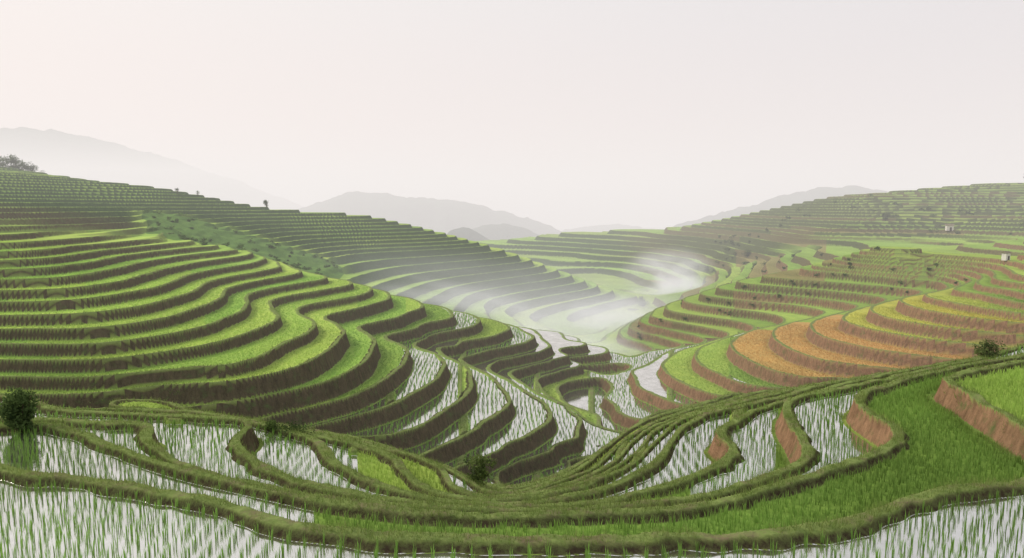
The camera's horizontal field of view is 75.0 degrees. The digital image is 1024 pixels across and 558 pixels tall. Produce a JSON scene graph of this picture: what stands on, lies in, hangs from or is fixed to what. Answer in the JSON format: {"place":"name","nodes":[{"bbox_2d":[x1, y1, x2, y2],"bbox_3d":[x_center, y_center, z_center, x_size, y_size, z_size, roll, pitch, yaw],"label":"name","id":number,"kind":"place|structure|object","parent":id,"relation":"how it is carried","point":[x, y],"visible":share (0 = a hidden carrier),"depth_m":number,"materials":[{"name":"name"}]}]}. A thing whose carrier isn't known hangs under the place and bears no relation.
{"place":"outdoors","nodes":[
{"label":"outdoors","id":0,"kind":"place"},
{"bbox_2d":[0,127,302,209],"bbox_3d":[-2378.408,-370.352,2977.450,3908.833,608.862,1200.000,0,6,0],"label":"mountain","id":1,"kind":"structure","parent":0,"point":[52,152],"depth_m":2826.69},
{"bbox_2d":[296,191,565,234],"bbox_3d":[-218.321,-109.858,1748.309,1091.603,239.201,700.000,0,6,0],"label":"mountain","id":2,"kind":"structure","parent":0,"point":[446,216],"depth_m":1666.20,"materials":[{"name":"grey"}]},
{"bbox_2d":[446,227,489,240],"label":"mountain","id":3,"kind":"structure","parent":0,"point":[467,233],"depth_m":882.30,"materials":[{"name":"grey"}]},
{"bbox_2d":[472,223,538,239],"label":"mountain","id":4,"kind":"structure","parent":0,"point":[498,231],"depth_m":1220.27,"materials":[{"name":"grey"}]},
{"bbox_2d":[0,167,1023,557],"bbox_3d":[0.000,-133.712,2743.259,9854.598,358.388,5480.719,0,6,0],"label":"terraced hillside terrain","id":5,"kind":"structure","parent":0,"point":[564,297],"depth_m":55.53,"materials":[{"name":"green plant"}]},
{"bbox_2d":[0,156,16,166],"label":"tree","id":6,"kind":"object","parent":5,"relation":"on","point":[4,165],"visible":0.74,"depth_m":232.08,"materials":[{"name":"green plant"}]},
{"bbox_2d":[0,154,23,167],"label":"tree","id":7,"kind":"object","parent":5,"relation":"on","point":[12,158],"visible":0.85,"depth_m":232.24,"materials":[{"name":"green plant"}]},
{"bbox_2d":[0,386,39,431],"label":"shrub","id":8,"kind":"object","parent":5,"relation":"on","point":[17,409],"visible":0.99,"depth_m":20.05,"materials":[{"name":"green plant"}]},
{"bbox_2d":[16,161,29,169],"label":"tree","id":9,"kind":"object","parent":5,"relation":"on","point":[22,166],"visible":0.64,"depth_m":232.65,"materials":[{"name":"green plant"}]},
{"bbox_2d":[26,162,37,171],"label":"tree","id":10,"kind":"object","parent":5,"relation":"on","point":[30,168],"visible":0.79,"depth_m":232.75,"materials":[{"name":"green plant"}]},
{"bbox_2d":[260,418,277,429],"bbox_3d":[-9.273,5.691,25.669,0.777,0.709,0.665,6,8,42],"label":"shrub","id":11,"kind":"object","parent":5,"relation":"on","point":[270,425],"visible":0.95,"depth_m":25.58,"materials":[{"name":"green plant"}]},
{"bbox_2d":[270,418,314,438],"bbox_3d":[-8.383,5.847,25.408,1.624,1.008,1.467,0,6,0],"label":"shrub","id":12,"kind":"object","parent":5,"relation":"on","point":[298,427],"visible":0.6,"depth_m":25.45,"materials":[{"name":"green plant"}]},
{"bbox_2d":[462,450,497,485],"bbox_3d":[-1.373,7.599,26.447,1.232,1.558,1.312,5,8,39],"label":"shrub","id":13,"kind":"object","parent":5,"relation":"on","point":[479,474],"visible":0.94,"depth_m":26.34,"materials":[{"name":"green plant"}]},
{"bbox_2d":[0,239,1023,557],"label":"rice plants","id":14,"kind":"object","parent":5,"relation":"on","point":[1010,387],"visible":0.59,"depth_m":21.31,"materials":[{"name":"green plant"}]},
{"bbox_2d":[142,193,1023,337],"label":"hillside scrub","id":15,"kind":"object","parent":5,"relation":"on","point":[184,237],"visible":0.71,"depth_m":130.61,"materials":[{"name":"green plant"}]},
{"bbox_2d":[635,296,649,306],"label":"shrub","id":16,"kind":"object","parent":5,"relation":"on","point":[642,302],"visible":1,"depth_m":177.47,"materials":[{"name":"green plant"}]},
{"bbox_2d":[741,250,750,256],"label":"shrub","id":17,"kind":"object","parent":5,"relation":"on","point":[747,253],"visible":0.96,"depth_m":245.95,"materials":[{"name":"green plant"}]},
{"bbox_2d":[945,224,954,230],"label":"field hut","id":18,"kind":"object","parent":5,"relation":"on","point":[949,227],"visible":1,"depth_m":221.54,"materials":[{"name":"paint"}]},
{"bbox_2d":[972,337,1005,357],"bbox_3d":[23.465,3.505,32.952,1.329,1.320,1.425,-3,7,-29],"label":"shrub","id":19,"kind":"object","parent":5,"relation":"on","point":[989,350],"visible":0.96,"depth_m":32.85,"materials":[{"name":"green plant"}]},
{"bbox_2d":[1001,251,1010,260],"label":"field hut","id":20,"kind":"object","parent":5,"relation":"on","point":[1005,255],"visible":0.98,"depth_m":92.66,"materials":[{"name":"paint"}]},
{"bbox_2d":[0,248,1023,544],"bbox_3d":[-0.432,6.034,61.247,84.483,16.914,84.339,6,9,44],"label":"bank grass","id":21,"kind":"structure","parent":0,"point":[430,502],"depth_m":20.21,"materials":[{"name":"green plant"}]},
{"bbox_2d":[0,0,1023,230],"label":"sky","id":22,"kind":"structure","parent":0,"point":[560,114],"materials":[{"name":"white"}]},
{"bbox_2d":[562,224,664,231],"bbox_3d":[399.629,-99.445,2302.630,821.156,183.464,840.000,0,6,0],"label":"mountain","id":23,"kind":"structure","parent":0,"point":[599,228],"depth_m":2255.99,"materials":[{"name":"grey"}]},
{"bbox_2d":[673,185,887,226],"bbox_3d":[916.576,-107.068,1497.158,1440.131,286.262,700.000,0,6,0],"label":"mountain","id":24,"kind":"structure","parent":0,"point":[779,201],"depth_m":1462.78,"materials":[{"name":"grey"}]}
]}

